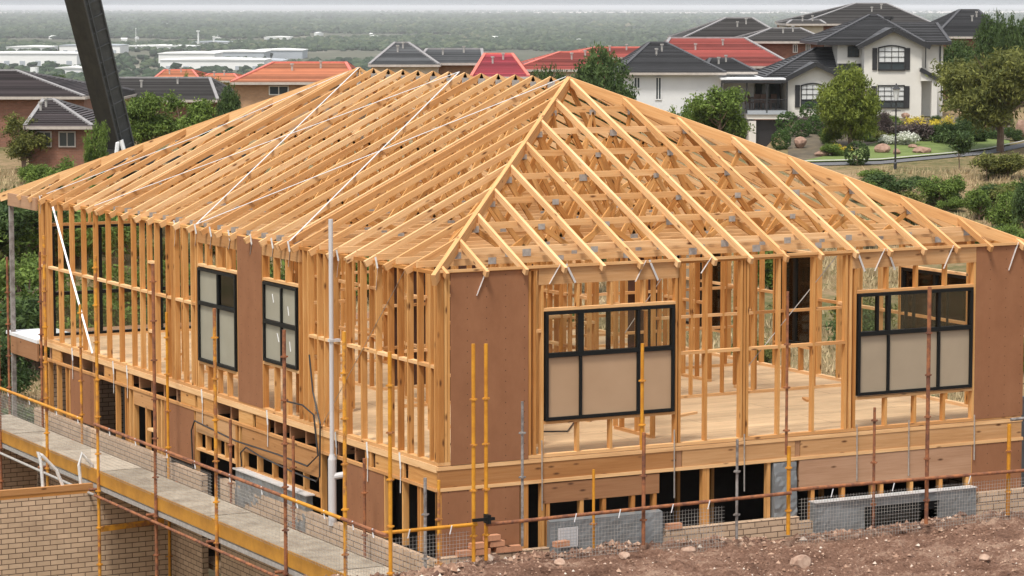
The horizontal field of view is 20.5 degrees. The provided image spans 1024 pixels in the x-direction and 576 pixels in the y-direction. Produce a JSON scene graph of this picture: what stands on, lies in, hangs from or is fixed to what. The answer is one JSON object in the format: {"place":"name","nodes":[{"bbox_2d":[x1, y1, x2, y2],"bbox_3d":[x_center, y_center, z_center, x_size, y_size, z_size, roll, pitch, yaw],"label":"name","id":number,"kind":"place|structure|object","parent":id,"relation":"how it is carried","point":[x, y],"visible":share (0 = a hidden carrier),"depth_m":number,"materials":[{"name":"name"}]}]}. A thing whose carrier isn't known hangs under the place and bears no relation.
{"place":"outdoors","nodes":[
{"label":"outdoors","id":0,"kind":"place"},
{"bbox_2d":[0,8,1023,575],"bbox_3d":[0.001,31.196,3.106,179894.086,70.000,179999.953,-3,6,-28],"label":"ground","id":1,"kind":"structure","parent":0,"point":[6,162],"depth_m":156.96,"materials":[{"name":"beige plant"}]},
{"bbox_2d":[2,448,36,489],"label":"garage wall","id":2,"kind":"structure","parent":1,"relation":"on","point":[16,475],"depth_m":54.02,"materials":[{"name":"beige brick"}]},
{"bbox_2d":[0,334,39,398],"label":"shrub","id":3,"kind":"object","parent":1,"relation":"on","point":[24,379],"visible":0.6,"depth_m":96.81,"materials":[{"name":"green plant"}]},
{"bbox_2d":[0,111,53,166],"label":"tree","id":4,"kind":"object","parent":1,"relation":"on","point":[22,146],"visible":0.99,"depth_m":151.28,"materials":[{"name":"green plant"}]},
{"bbox_2d":[0,219,55,264],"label":"shrub","id":5,"kind":"object","parent":1,"relation":"on","point":[18,249],"visible":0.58,"depth_m":123.92,"materials":[{"name":"green plant"}]},
{"bbox_2d":[0,284,67,372],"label":"shrub","id":6,"kind":"object","parent":1,"relation":"on","point":[27,314],"visible":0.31,"depth_m":101.77,"materials":[{"name":"green plant"}]},
{"bbox_2d":[0,185,74,262],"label":"shrub","id":7,"kind":"object","parent":1,"relation":"on","point":[22,216],"visible":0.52,"depth_m":122.98,"materials":[{"name":"green plant"}]},
{"bbox_2d":[0,51,80,65],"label":"warehouse","id":8,"kind":"structure","parent":1,"relation":"on","point":[24,58],"depth_m":3129.70,"materials":[{"name":"white metal"}]},
{"bbox_2d":[0,255,88,322],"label":"shrub","id":9,"kind":"object","parent":1,"relation":"on","point":[30,278],"visible":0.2,"depth_m":104.81,"materials":[{"name":"green plant"}]},
{"bbox_2d":[0,69,92,146],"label":"house","id":10,"kind":"structure","parent":1,"relation":"on","point":[23,93],"depth_m":168.45,"materials":[{"name":"grey tile"}]},
{"bbox_2d":[23,155,75,217],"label":"shrub","id":11,"kind":"object","parent":1,"relation":"on","point":[36,172],"visible":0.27,"depth_m":135.36,"materials":[{"name":"green plant"}]},
{"bbox_2d":[23,98,97,170],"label":"house","id":12,"kind":"structure","parent":1,"relation":"on","point":[64,125],"depth_m":152.06,"materials":[{"name":"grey brick"}]},
{"bbox_2d":[58,131,75,146],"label":"window","id":13,"kind":"structure","parent":12,"relation":"in","point":[65,138],"depth_m":151.93,"materials":[{"name":"glass"}]},
{"bbox_2d":[0,482,167,575],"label":"garage wall","id":14,"kind":"structure","parent":1,"relation":"on","point":[49,531],"depth_m":47.34,"materials":[{"name":"beige brick"}]},
{"bbox_2d":[36,452,63,486],"bbox_3d":[-7.672,3.015,47.164,0.462,0.615,0.098,-2,6,-18],"label":"metal hoop","id":15,"kind":"object","parent":14,"relation":"on","point":[48,462],"visible":1,"depth_m":47.11,"materials":[{"name":"white metal"}]},
{"bbox_2d":[38,210,146,264],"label":"shrub","id":16,"kind":"object","parent":1,"relation":"on","point":[114,235],"visible":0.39,"depth_m":125.77,"materials":[{"name":"green plant"}]},
{"bbox_2d":[58,44,128,52],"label":"warehouse","id":17,"kind":"structure","parent":1,"relation":"on","point":[120,48],"depth_m":3977.19,"materials":[{"name":"white metal"}]},
{"bbox_2d":[82,119,111,179],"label":"tree","id":18,"kind":"object","parent":1,"relation":"on","point":[94,147],"visible":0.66,"depth_m":139.80,"materials":[{"name":"green plant"}]},
{"bbox_2d":[47,283,147,350],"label":"shrub","id":19,"kind":"object","parent":1,"relation":"on","point":[115,314],"visible":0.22,"depth_m":100.28,"materials":[{"name":"green plant"}]},
{"bbox_2d":[56,284,139,325],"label":"shrub","id":20,"kind":"object","parent":1,"relation":"on","point":[67,302],"visible":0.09,"depth_m":102.60,"materials":[{"name":"green plant"}]},
{"bbox_2d":[88,275,180,325],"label":"shrub","id":21,"kind":"object","parent":1,"relation":"on","point":[128,295],"visible":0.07,"depth_m":103.16,"materials":[{"name":"green plant"}]},
{"bbox_2d":[102,257,190,285],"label":"shrub","id":22,"kind":"object","parent":1,"relation":"on","point":[115,271],"visible":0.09,"depth_m":113.07,"materials":[{"name":"green plant"}]},
{"bbox_2d":[124,90,169,144],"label":"tree","id":23,"kind":"object","parent":1,"relation":"on","point":[142,112],"visible":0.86,"depth_m":156.66,"materials":[{"name":"green plant"}]},
{"bbox_2d":[64,0,245,173],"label":"crane","id":24,"kind":"object","parent":1,"relation":"on","point":[88,23],"visible":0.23,"depth_m":147.61,"materials":[{"name":"black metal"}]},
{"bbox_2d":[119,77,233,121],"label":"house","id":25,"kind":"structure","parent":1,"relation":"on","point":[188,89],"depth_m":193.15,"materials":[{"name":"grey tile"}]},
{"bbox_2d":[154,67,207,76],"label":"house","id":26,"kind":"structure","parent":1,"relation":"on","point":[180,72],"depth_m":263.07,"materials":[{"name":"tile"}]},
{"bbox_2d":[154,89,218,149],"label":"tree","id":27,"kind":"object","parent":1,"relation":"on","point":[198,111],"visible":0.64,"depth_m":157.31,"materials":[{"name":"green plant"}]},
{"bbox_2d":[157,51,222,62],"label":"warehouse","id":28,"kind":"structure","parent":1,"relation":"on","point":[184,54],"depth_m":3215.22,"materials":[{"name":"white metal"}]},
{"bbox_2d":[160,57,271,69],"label":"warehouse","id":29,"kind":"structure","parent":1,"relation":"on","point":[234,63],"depth_m":2934.61,"materials":[{"name":"white metal"}]},
{"bbox_2d":[0,235,442,575],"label":"scaffold","id":30,"kind":"object","parent":1,"relation":"on","point":[284,549],"visible":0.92,"depth_m":44.04,"materials":[{"name":"metal"}]},
{"bbox_2d":[101,518,163,531],"bbox_3d":[-6.389,3.978,47.618,1.154,0.140,0.050,-3,6,-28],"label":"timber prop","id":31,"kind":"object","parent":30,"relation":"attached to","point":[126,525],"visible":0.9,"depth_m":47.58,"materials":[{"name":"wood"}]},
{"bbox_2d":[203,70,241,88],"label":"house","id":32,"kind":"structure","parent":1,"relation":"on","point":[226,77],"depth_m":257.02,"materials":[{"name":"orange tile"}]},
{"bbox_2d":[214,80,242,135],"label":"tree","id":33,"kind":"object","parent":1,"relation":"on","point":[231,103],"visible":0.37,"depth_m":157.52,"materials":[{"name":"green plant"}]},
{"bbox_2d":[211,49,269,57],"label":"warehouse","id":34,"kind":"structure","parent":1,"relation":"on","point":[249,53],"depth_m":3451.52,"materials":[{"name":"white metal"}]},
{"bbox_2d":[257,48,307,58],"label":"warehouse","id":35,"kind":"structure","parent":1,"relation":"on","point":[289,53],"depth_m":3555.99,"materials":[{"name":"white metal"}]},
{"bbox_2d":[230,61,365,130],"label":"house","id":36,"kind":"structure","parent":1,"relation":"on","point":[268,81],"depth_m":185.17,"materials":[{"name":"orange brick"}]},
{"bbox_2d":[368,42,441,119],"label":"house","id":37,"kind":"structure","parent":1,"relation":"on","point":[408,57],"depth_m":199.99,"materials":[{"name":"grey tile"}]},
{"bbox_2d":[424,46,483,118],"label":"house","id":38,"kind":"structure","parent":1,"relation":"on","point":[459,60],"depth_m":203.44,"materials":[{"name":"grey tile"}]},
{"bbox_2d":[470,53,529,125],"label":"house","id":39,"kind":"structure","parent":1,"relation":"on","point":[505,65],"depth_m":191.65,"materials":[{"name":"red tile"}]},
{"bbox_2d":[0,67,1023,575],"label":"timber frame house","id":40,"kind":"structure","parent":1,"relation":"on","point":[478,255],"depth_m":43.73,"materials":[{"name":"brown wood"}]},
{"bbox_2d":[52,222,190,335],"bbox_3d":[-6.632,-0.242,55.426,4.900,2.100,0.090,-3,6,-28],"label":"window","id":41,"kind":"structure","parent":40,"relation":"in","point":[101,290],"depth_m":54.70,"materials":[{"name":"black glass"}]},
{"bbox_2d":[197,267,237,370],"bbox_3d":[-4.785,0.496,46.250,0.090,1.550,1.620,-3,6,-28],"label":"window","id":42,"kind":"structure","parent":40,"relation":"in","point":[216,289],"depth_m":46.18,"materials":[{"name":"black glass"}]},
{"bbox_2d":[191,401,318,468],"bbox_3d":[-4.132,2.418,45.043,0.047,1.664,5.177,-3,6,-28],"label":"hose","id":43,"kind":"object","parent":40,"relation":"attached to","point":[307,409],"visible":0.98,"depth_m":44.22,"materials":[{"name":"rubber"}]},
{"bbox_2d":[232,467,314,532],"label":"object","id":44,"kind":"structure","parent":40,"relation":"in","point":[275,485],"depth_m":44.46,"materials":[{"name":"grey plastic"}]},
{"bbox_2d":[240,354,320,481],"bbox_3d":[-3.611,1.951,43.989,0.045,2.104,3.135,-3,6,-28],"label":"hose","id":45,"kind":"object","parent":40,"relation":"on","point":[319,436],"visible":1,"depth_m":42.82,"materials":[{"name":"black rubber"}]},
{"bbox_2d":[262,281,298,369],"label":"window","id":46,"kind":"structure","parent":40,"relation":"in","point":[275,318],"depth_m":43.95,"materials":[{"name":"glass"}]},
{"bbox_2d":[547,509,662,553],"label":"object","id":47,"kind":"structure","parent":40,"relation":"in","point":[649,528],"depth_m":40.45,"materials":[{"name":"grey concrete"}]},
{"bbox_2d":[544,304,674,420],"bbox_3d":[1.390,1.055,40.456,2.120,1.545,0.105,-3,6,-28],"label":"window","id":48,"kind":"structure","parent":40,"relation":"in","point":[580,383],"depth_m":40.44,"materials":[{"name":"black glass"}]},
{"bbox_2d":[677,253,720,329],"bbox_3d":[3.500,-0.091,52.046,0.090,1.590,1.720,-3,6,-28],"label":"window","id":49,"kind":"structure","parent":40,"relation":"in","point":[716,270],"depth_m":51.72,"materials":[{"name":"black glass"}]},
{"bbox_2d":[774,251,809,346],"bbox_3d":[4.937,0.177,49.352,0.090,1.590,1.190,-3,6,-28],"label":"window","id":50,"kind":"structure","parent":40,"relation":"in","point":[798,269],"depth_m":49.28,"materials":[{"name":"black glass"}]},
{"bbox_2d":[808,485,976,533],"bbox_3d":[5.772,3.487,42.884,2.980,0.765,0.180,-3,6,-28],"label":"wrapped window","id":51,"kind":"structure","parent":40,"relation":"in","point":[932,492],"depth_m":42.77,"materials":[{"name":"grey plastic"}]},
{"bbox_2d":[855,287,973,395],"bbox_3d":[6.089,0.803,42.938,2.120,1.535,0.105,-3,6,-28],"label":"window","id":52,"kind":"structure","parent":40,"relation":"in","point":[888,361],"depth_m":42.91,"materials":[{"name":"black glass"}]},
{"bbox_2d":[900,267,965,328],"bbox_3d":[6.837,0.531,45.793,0.090,1.590,1.790,-3,6,-28],"label":"window","id":53,"kind":"structure","parent":40,"relation":"in","point":[957,300],"depth_m":45.80,"materials":[{"name":"black glass"}]},
{"bbox_2d":[0,9,1023,96],"bbox_3d":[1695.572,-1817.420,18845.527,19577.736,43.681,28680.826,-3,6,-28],"label":"woodland","id":54,"kind":"object","parent":1,"relation":"on","point":[547,30],"visible":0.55,"depth_m":6923.41,"materials":[{"name":"green plant"}]},
{"bbox_2d":[525,62,569,156],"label":"tree","id":55,"kind":"object","parent":1,"relation":"on","point":[544,75],"visible":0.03,"depth_m":151.55,"materials":[{"name":"green plant"}]},
{"bbox_2d":[521,50,602,113],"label":"house","id":56,"kind":"structure","parent":1,"relation":"on","point":[567,60],"depth_m":202.13,"materials":[{"name":"red tile"}]},
{"bbox_2d":[565,40,639,145],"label":"tree","id":57,"kind":"object","parent":1,"relation":"on","point":[599,74],"visible":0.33,"depth_m":149.22,"materials":[{"name":"green plant"}]},
{"bbox_2d":[572,44,638,105],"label":"house","id":58,"kind":"structure","parent":1,"relation":"on","point":[621,52],"depth_m":225.09,"materials":[{"name":"red tile"}]},
{"bbox_2d":[614,42,726,115],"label":"house","id":59,"kind":"structure","parent":1,"relation":"on","point":[666,75],"depth_m":189.67,"materials":[{"name":"white paint"}]},
{"bbox_2d":[681,85,755,138],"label":"tree","id":60,"kind":"object","parent":1,"relation":"on","point":[713,104],"visible":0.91,"depth_m":164.38,"materials":[{"name":"green plant"}]},
{"bbox_2d":[667,17,769,37],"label":"house","id":61,"kind":"structure","parent":1,"relation":"on","point":[729,26],"depth_m":235.54,"materials":[{"name":"grey tile"}]},
{"bbox_2d":[663,37,784,119],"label":"house","id":62,"kind":"structure","parent":1,"relation":"on","point":[750,53],"depth_m":208.76,"materials":[{"name":"red tile"}]},
{"bbox_2d":[705,55,757,119],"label":"house","id":63,"kind":"structure","parent":1,"relation":"on","point":[733,67],"depth_m":191.69,"materials":[{"name":"grey tile"}]},
{"bbox_2d":[733,251,772,289],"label":"shrub","id":64,"kind":"object","parent":1,"relation":"on","point":[768,272],"visible":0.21,"depth_m":118.62,"materials":[{"name":"green plant"}]},
{"bbox_2d":[735,25,823,58],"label":"house","id":65,"kind":"structure","parent":1,"relation":"on","point":[784,42],"depth_m":213.42,"materials":[{"name":"grey tile"}]},
{"bbox_2d":[770,129,791,149],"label":"clipped shrub","id":66,"kind":"object","parent":1,"relation":"on","point":[787,140],"visible":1,"depth_m":166.50,"materials":[{"name":"green plant"}]},
{"bbox_2d":[776,15,825,32],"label":"house","id":67,"kind":"structure","parent":1,"relation":"on","point":[814,25],"depth_m":239.03,"materials":[{"name":"paint"}]},
{"bbox_2d":[719,14,951,146],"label":"house","id":68,"kind":"structure","parent":1,"relation":"on","point":[885,53],"depth_m":189.59,"materials":[{"name":"white paint"}]},
{"bbox_2d":[756,83,779,107],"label":"balcony doors","id":69,"kind":"structure","parent":68,"relation":"in","point":[774,88],"depth_m":193.04,"materials":[{"name":"black glass"}]},
{"bbox_2d":[755,120,789,146],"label":"garage door","id":70,"kind":"structure","parent":68,"relation":"in","point":[764,128],"depth_m":188.71,"materials":[{"name":"black paint"}]},
{"bbox_2d":[801,83,823,107],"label":"window","id":71,"kind":"structure","parent":68,"relation":"in","point":[808,90],"depth_m":189.08,"materials":[{"name":"white glass"}]},
{"bbox_2d":[877,85,904,107],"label":"window","id":72,"kind":"structure","parent":68,"relation":"in","point":[885,91],"depth_m":189.58,"materials":[{"name":"white glass"}]},
{"bbox_2d":[878,45,905,70],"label":"window","id":73,"kind":"structure","parent":68,"relation":"in","point":[890,57],"depth_m":189.35,"materials":[{"name":"white glass"}]},
{"bbox_2d":[775,3,930,30],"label":"house","id":74,"kind":"structure","parent":1,"relation":"on","point":[833,17],"depth_m":254.41,"materials":[{"name":"grey tile"}]},
{"bbox_2d":[822,304,884,340],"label":"shrub","id":75,"kind":"object","parent":1,"relation":"on","point":[868,322],"visible":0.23,"depth_m":107.36,"materials":[{"name":"green plant"}]},
{"bbox_2d":[844,140,869,165],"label":"clipped shrub","id":76,"kind":"object","parent":1,"relation":"on","point":[865,154],"visible":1,"depth_m":155.56,"materials":[{"name":"green plant"}]},
{"bbox_2d":[825,287,897,327],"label":"shrub","id":77,"kind":"object","parent":1,"relation":"on","point":[866,302],"visible":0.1,"depth_m":110.31,"materials":[{"name":"green plant"}]},
{"bbox_2d":[859,169,918,194],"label":"shrub","id":78,"kind":"object","parent":1,"relation":"on","point":[891,183],"visible":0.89,"depth_m":144.93,"materials":[{"name":"green plant"}]},
{"bbox_2d":[892,83,900,168],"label":"street lamp","id":79,"kind":"object","parent":1,"relation":"on","point":[896,89],"visible":0.93,"depth_m":153.03,"materials":[{"name":"black metal"}]},
{"bbox_2d":[788,116,1009,161],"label":"garden bed","id":80,"kind":"object","parent":1,"relation":"on","point":[809,149],"visible":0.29,"depth_m":168.56,"materials":[{"name":"soil"}]},
{"bbox_2d":[774,111,798,131],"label":"clipped shrub","id":81,"kind":"object","parent":80,"relation":"on","point":[787,114],"visible":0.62,"depth_m":180.56,"materials":[{"name":"green plant"}]},
{"bbox_2d":[792,119,811,136],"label":"clipped shrub","id":82,"kind":"object","parent":80,"relation":"on","point":[799,122],"visible":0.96,"depth_m":174.14,"materials":[{"name":"green plant"}]},
{"bbox_2d":[811,60,883,144],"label":"tree","id":83,"kind":"object","parent":80,"relation":"on","point":[849,102],"visible":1,"depth_m":167.47,"materials":[{"name":"green plant"}]},
{"bbox_2d":[876,110,894,133],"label":"shrub","id":84,"kind":"object","parent":80,"relation":"on","point":[885,122],"visible":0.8,"depth_m":175.54,"materials":[{"name":"purple plant"}]},
{"bbox_2d":[887,119,936,140],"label":"shrub","id":85,"kind":"object","parent":80,"relation":"on","point":[922,131],"visible":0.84,"depth_m":171.21,"materials":[{"name":"purple plant"}]},
{"bbox_2d":[929,120,973,142],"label":"shrub","id":86,"kind":"object","parent":80,"relation":"on","point":[960,125],"visible":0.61,"depth_m":169.79,"materials":[{"name":"green plant"}]},
{"bbox_2d":[876,189,927,224],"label":"shrub","id":87,"kind":"object","parent":1,"relation":"on","point":[913,196],"visible":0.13,"depth_m":135.85,"materials":[{"name":"green plant"}]},
{"bbox_2d":[915,174,968,203],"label":"shrub","id":88,"kind":"object","parent":1,"relation":"on","point":[936,190],"visible":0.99,"depth_m":140.64,"materials":[{"name":"green plant"}]},
{"bbox_2d":[935,197,965,210],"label":"shrub","id":89,"kind":"object","parent":1,"relation":"on","point":[954,204],"visible":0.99,"depth_m":139.66,"materials":[{"name":"green plant"}]},
{"bbox_2d":[936,127,976,172],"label":"tree","id":90,"kind":"object","parent":1,"relation":"on","point":[961,142],"visible":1,"depth_m":150.98,"materials":[{"name":"green plant"}]},
{"bbox_2d":[943,36,978,110],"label":"tree","id":91,"kind":"object","parent":1,"relation":"on","point":[957,50],"visible":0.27,"depth_m":205.78,"materials":[{"name":"green plant"}]},
{"bbox_2d":[931,9,993,97],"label":"house","id":92,"kind":"structure","parent":1,"relation":"on","point":[962,24],"depth_m":230.51,"materials":[{"name":"grey tile"}]},
{"bbox_2d":[925,44,1023,151],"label":"tree","id":93,"kind":"object","parent":1,"relation":"on","point":[991,91],"visible":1,"depth_m":162.81,"materials":[{"name":"green plant"}]},
{"bbox_2d":[962,184,994,219],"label":"shrub","id":94,"kind":"object","parent":1,"relation":"on","point":[978,201],"visible":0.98,"depth_m":137.91,"materials":[{"name":"green plant"}]},
{"bbox_2d":[967,150,1001,180],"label":"tree","id":95,"kind":"object","parent":1,"relation":"on","point":[989,159],"visible":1,"depth_m":148.11,"materials":[{"name":"green plant"}]},
{"bbox_2d":[970,12,1002,64],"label":"tree","id":96,"kind":"object","parent":1,"relation":"on","point":[987,37],"visible":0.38,"depth_m":213.70,"materials":[{"name":"green plant"}]},
{"bbox_2d":[978,150,1023,177],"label":"shrub","id":97,"kind":"object","parent":1,"relation":"on","point":[1011,163],"visible":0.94,"depth_m":148.67,"materials":[{"name":"green plant"}]},
{"bbox_2d":[985,188,1023,226],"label":"shrub","id":98,"kind":"object","parent":1,"relation":"on","point":[1000,212],"visible":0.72,"depth_m":135.91,"materials":[{"name":"green plant"}]},
{"bbox_2d":[992,223,1023,238],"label":"shrub","id":99,"kind":"object","parent":1,"relation":"on","point":[1011,229],"visible":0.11,"depth_m":122.80,"materials":[{"name":"green plant"}]},
{"bbox_2d":[997,10,1022,104],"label":"tree","id":100,"kind":"object","parent":1,"relation":"on","point":[1009,36],"visible":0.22,"depth_m":214.91,"materials":[{"name":"green plant"}]},
{"bbox_2d":[1009,173,1023,232],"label":"shrub","id":101,"kind":"object","parent":1,"relation":"on","point":[1017,200],"visible":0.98,"depth_m":133.02,"materials":[{"name":"green plant"}]},
{"bbox_2d":[0,0,1023,7],"label":"sky","id":102,"kind":"structure","parent":0,"point":[3,3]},
{"bbox_2d":[189,11,1023,12],"bbox_3d":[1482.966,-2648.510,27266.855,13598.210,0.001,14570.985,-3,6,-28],"label":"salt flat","id":103,"kind":"structure","parent":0,"point":[743,12],"depth_m":27083.27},
{"bbox_2d":[303,509,1023,575],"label":"dirt ground","id":104,"kind":"structure","parent":0,"point":[904,541],"depth_m":39.52,"materials":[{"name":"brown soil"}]},
{"bbox_2d":[381,287,1023,573],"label":"guard rail fence","id":105,"kind":"object","parent":104,"relation":"on","point":[487,519],"visible":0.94,"depth_m":39.95,"materials":[{"name":"orange metal"}]},
{"bbox_2d":[790,554,811,567],"bbox_3d":[3.980,3.796,39.149,0.310,0.244,0.210,-3,6,-28],"label":"boulder","id":106,"kind":"object","parent":104,"relation":"on","point":[801,561],"visible":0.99,"depth_m":39.07,"materials":[{"name":"stone"}]},
{"bbox_2d":[807,138,1009,161],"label":"lawn","id":107,"kind":"structure","parent":0,"point":[937,147],"depth_m":165.68,"materials":[{"name":"green plant"}]},
{"bbox_2d":[878,130,921,144],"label":"flower bed","id":108,"kind":"object","parent":107,"relation":"on","point":[906,138],"visible":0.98,"depth_m":168.80,"materials":[{"name":"white plant"}]},
{"bbox_2d":[813,143,1023,164],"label":"road","id":109,"kind":"structure","parent":0,"point":[1015,146],"depth_m":159.77,"materials":[{"name":"grey asphalt"}]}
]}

